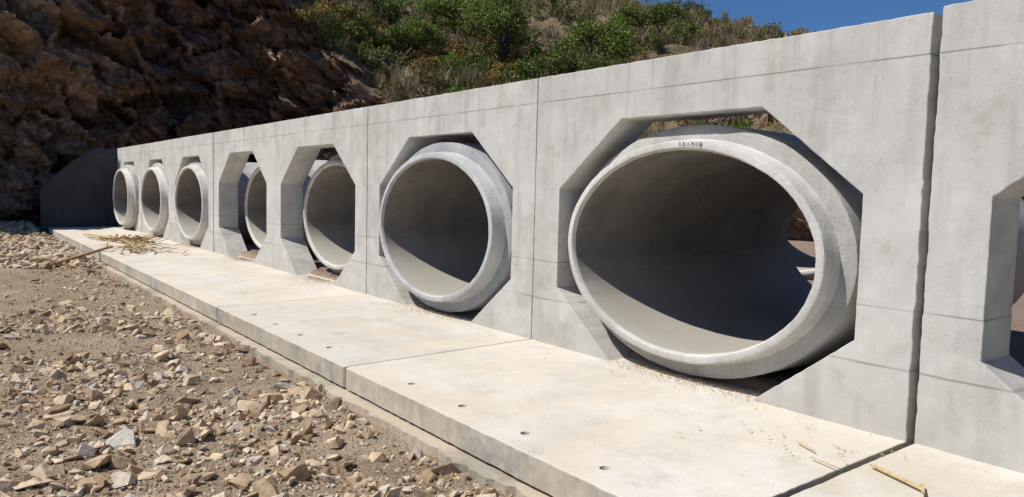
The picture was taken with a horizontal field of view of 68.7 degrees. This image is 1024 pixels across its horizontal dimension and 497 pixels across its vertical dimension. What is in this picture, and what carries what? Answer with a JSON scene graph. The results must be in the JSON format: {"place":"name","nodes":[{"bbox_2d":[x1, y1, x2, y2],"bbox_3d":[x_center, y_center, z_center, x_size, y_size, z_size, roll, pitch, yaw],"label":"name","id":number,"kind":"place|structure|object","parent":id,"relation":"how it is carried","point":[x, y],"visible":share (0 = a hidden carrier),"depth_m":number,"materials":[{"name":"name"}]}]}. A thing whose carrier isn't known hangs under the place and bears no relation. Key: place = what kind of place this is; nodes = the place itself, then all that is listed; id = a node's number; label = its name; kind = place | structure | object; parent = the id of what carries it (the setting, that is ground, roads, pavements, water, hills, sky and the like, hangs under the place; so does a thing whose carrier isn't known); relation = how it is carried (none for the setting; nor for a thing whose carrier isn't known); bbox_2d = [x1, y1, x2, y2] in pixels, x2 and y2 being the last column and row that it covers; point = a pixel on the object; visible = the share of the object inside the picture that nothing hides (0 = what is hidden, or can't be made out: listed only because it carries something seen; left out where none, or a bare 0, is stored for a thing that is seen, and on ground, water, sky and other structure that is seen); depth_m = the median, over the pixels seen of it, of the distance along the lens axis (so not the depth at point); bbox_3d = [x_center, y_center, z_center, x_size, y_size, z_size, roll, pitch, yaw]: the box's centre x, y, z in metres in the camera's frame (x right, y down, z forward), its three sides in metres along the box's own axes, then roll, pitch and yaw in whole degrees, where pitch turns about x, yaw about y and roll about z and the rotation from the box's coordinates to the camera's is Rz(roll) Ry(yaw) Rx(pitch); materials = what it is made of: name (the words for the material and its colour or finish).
{"place":"outdoors","nodes":[
{"label":"outdoors","id":0,"kind":"place"},
{"bbox_2d":[0,0,1023,240],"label":"hillside","id":1,"kind":"structure","parent":0,"point":[78,78],"depth_m":26.28,"materials":[{"name":"brown stone"}]},
{"bbox_2d":[372,14,445,56],"bbox_3d":[-4.320,-9.032,31.757,2.792,2.017,4.166,2,4,13],"label":"mesquite tree","id":2,"kind":"object","parent":1,"relation":"on","point":[419,31],"visible":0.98,"depth_m":31.00,"materials":[{"name":"green plant"}]},
{"bbox_2d":[411,0,489,36],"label":"mesquite tree","id":3,"kind":"object","parent":1,"relation":"on","point":[433,7],"visible":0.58,"depth_m":35.17,"materials":[{"name":"green plant"}]},
{"bbox_2d":[450,0,543,69],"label":"mesquite tree","id":4,"kind":"object","parent":1,"relation":"on","point":[496,14],"visible":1,"depth_m":32.06,"materials":[{"name":"green plant"}]},
{"bbox_2d":[291,0,827,138],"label":"hillside shrubs","id":5,"kind":"object","parent":1,"relation":"on","point":[448,59],"visible":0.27,"depth_m":31.55,"materials":[{"name":"green plant"}]},
{"bbox_2d":[525,40,631,78],"bbox_3d":[2.385,-6.755,29.280,3.180,2.735,5.694,-2,5,-37],"label":"mesquite tree","id":6,"kind":"object","parent":1,"relation":"on","point":[557,62],"visible":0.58,"depth_m":28.84,"materials":[{"name":"green plant"}]},
{"bbox_2d":[552,14,647,62],"bbox_3d":[3.301,-8.005,30.547,4.172,2.916,3.441,4,5,28],"label":"mesquite tree","id":7,"kind":"object","parent":1,"relation":"on","point":[617,42],"visible":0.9,"depth_m":29.87,"materials":[{"name":"green plant"}]},
{"bbox_2d":[599,0,692,36],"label":"mesquite tree","id":8,"kind":"object","parent":1,"relation":"on","point":[661,13],"visible":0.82,"depth_m":37.41,"materials":[{"name":"green plant"}]},
{"bbox_2d":[737,19,786,40],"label":"mesquite tree","id":9,"kind":"object","parent":1,"relation":"on","point":[764,30],"visible":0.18,"depth_m":44.19,"materials":[{"name":"green plant"}]},
{"bbox_2d":[0,236,1023,496],"bbox_3d":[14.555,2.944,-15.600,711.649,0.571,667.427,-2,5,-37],"label":"ground","id":10,"kind":"structure","parent":0,"point":[762,382],"depth_m":5.60,"materials":[{"name":"soil"}]},
{"bbox_2d":[40,148,118,233],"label":"wing wall","id":11,"kind":"structure","parent":10,"relation":"on","point":[77,192],"depth_m":22.70,"materials":[{"name":"concrete"}]},
{"bbox_2d":[113,165,138,228],"bbox_3d":[-10.389,-1.534,22.513,2.505,1.872,2.617,-2,5,-37],"label":"concrete pipe","id":12,"kind":"object","parent":10,"relation":"on","point":[126,195],"visible":0.38,"depth_m":21.50,"materials":[{"name":"grey concrete"}]},
{"bbox_2d":[140,163,168,235],"bbox_3d":[-8.230,-1.284,19.855,2.505,1.872,2.618,-2,5,-37],"label":"concrete pipe","id":13,"kind":"object","parent":10,"relation":"on","point":[154,196],"visible":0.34,"depth_m":19.63,"materials":[{"name":"grey concrete"}]},
{"bbox_2d":[174,160,258,244],"bbox_3d":[-6.110,-1.033,17.167,2.505,1.874,2.618,-2,5,-37],"label":"concrete pipe","id":14,"kind":"object","parent":10,"relation":"on","point":[191,201],"visible":0.31,"depth_m":16.75,"materials":[{"name":"grey concrete"}]},
{"bbox_2d":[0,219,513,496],"bbox_3d":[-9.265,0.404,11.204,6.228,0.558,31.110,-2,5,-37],"label":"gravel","id":15,"kind":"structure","parent":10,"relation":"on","point":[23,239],"depth_m":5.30,"materials":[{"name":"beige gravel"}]},
{"bbox_2d":[245,160,326,255],"bbox_3d":[-3.624,-0.791,14.757,2.505,1.873,2.618,-2,5,-37],"label":"concrete pipe","id":16,"kind":"object","parent":10,"relation":"on","point":[256,205],"visible":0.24,"depth_m":14.85,"materials":[{"name":"grey concrete"}]},
{"bbox_2d":[49,234,552,496],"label":"lean concrete footing","id":17,"kind":"object","parent":10,"relation":"on","point":[461,460],"visible":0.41,"depth_m":5.37,"materials":[{"name":"beige concrete"}]},
{"bbox_2d":[48,145,141,239],"bbox_3d":[-11.784,-1.647,21.441,2.260,2.608,3.427,-2,5,-37],"label":"concrete headwall","id":18,"kind":"object","parent":17,"relation":"on","point":[130,155],"visible":0.39,"depth_m":21.15,"materials":[{"name":"grey concrete"}]},
{"bbox_2d":[63,140,171,250],"bbox_3d":[-9.712,-1.390,18.717,2.262,2.608,3.427,-2,5,-37],"label":"concrete headwall","id":19,"kind":"object","parent":17,"relation":"on","point":[152,154],"visible":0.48,"depth_m":18.53,"materials":[{"name":"grey concrete"}]},
{"bbox_2d":[83,133,213,265],"bbox_3d":[-7.641,-1.133,15.992,2.261,2.608,3.427,-2,5,-37],"label":"concrete headwall","id":20,"kind":"object","parent":17,"relation":"on","point":[186,151],"visible":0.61,"depth_m":15.77,"materials":[{"name":"grey concrete"}]},
{"bbox_2d":[55,234,186,262],"bbox_3d":[-8.525,-0.129,16.642,2.365,0.492,5.896,0,5,-24],"label":"wood scrap pile","id":21,"kind":"object","parent":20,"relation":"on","point":[144,239],"visible":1,"depth_m":15.52,"materials":[{"name":"brown wood"}]},
{"bbox_2d":[110,122,273,286],"bbox_3d":[-5.567,-0.876,13.271,2.263,2.608,3.427,-2,5,-37],"label":"concrete headwall","id":22,"kind":"object","parent":17,"relation":"on","point":[234,149],"visible":0.71,"depth_m":13.67,"materials":[{"name":"grey concrete"}]},
{"bbox_2d":[151,107,367,320],"bbox_3d":[-3.497,-0.619,10.546,2.259,2.608,3.428,-2,5,-37],"label":"concrete headwall","id":23,"kind":"object","parent":17,"relation":"on","point":[299,144],"visible":0.82,"depth_m":10.62,"materials":[{"name":"grey concrete"}]},
{"bbox_2d":[218,78,538,386],"bbox_3d":[-1.425,-0.362,7.821,2.258,2.609,3.429,-2,5,-37],"label":"concrete headwall","id":24,"kind":"object","parent":17,"relation":"on","point":[332,339],"visible":0.79,"depth_m":7.45,"materials":[{"name":"grey concrete"}]},
{"bbox_2d":[346,12,942,496],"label":"concrete headwall","id":25,"kind":"object","parent":17,"relation":"on","point":[556,406],"visible":0.84,"depth_m":4.59,"materials":[{"name":"grey concrete"}]},
{"bbox_2d":[678,421,924,493],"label":"wood splinters","id":26,"kind":"object","parent":25,"relation":"on","point":[921,487],"visible":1,"depth_m":3.77,"materials":[{"name":"beige wood"}]},
{"bbox_2d":[790,0,1023,496],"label":"concrete headwall","id":27,"kind":"object","parent":17,"relation":"on","point":[970,406],"visible":1,"depth_m":3.98,"materials":[{"name":"grey concrete"}]},
{"bbox_2d":[303,154,354,273],"bbox_3d":[-1.672,-0.529,11.942,2.505,1.871,2.619,-2,5,-37],"label":"concrete pipe","id":28,"kind":"object","parent":10,"relation":"on","point":[329,212],"visible":0.17,"depth_m":12.12,"materials":[{"name":"grey concrete"}]},
{"bbox_2d":[379,142,512,311],"bbox_3d":[0.085,-0.265,8.955,2.505,1.872,2.618,-2,5,-37],"label":"concrete pipe","id":29,"kind":"object","parent":10,"relation":"on","point":[445,220],"visible":0.56,"depth_m":9.03,"materials":[{"name":"grey concrete"}]},
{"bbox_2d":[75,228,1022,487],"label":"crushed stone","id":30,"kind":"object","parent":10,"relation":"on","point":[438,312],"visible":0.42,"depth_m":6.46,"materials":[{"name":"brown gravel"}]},
{"bbox_2d":[568,125,1023,378],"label":"concrete pipe","id":31,"kind":"object","parent":10,"relation":"on","point":[681,259],"visible":0.73,"depth_m":6.41,"materials":[{"name":"concrete"}]},
{"bbox_2d":[788,241,815,279],"bbox_3d":[5.232,-0.440,12.893,2.617,1.872,2.505,5,6,41],"label":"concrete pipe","id":32,"kind":"object","parent":10,"relation":"on","point":[804,263],"visible":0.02,"depth_m":13.36,"materials":[{"name":"grey concrete"}]},
{"bbox_2d":[632,0,973,35],"label":"sky","id":33,"kind":"structure","parent":0,"point":[815,15],"materials":[{"name":"blue"}]}
]}

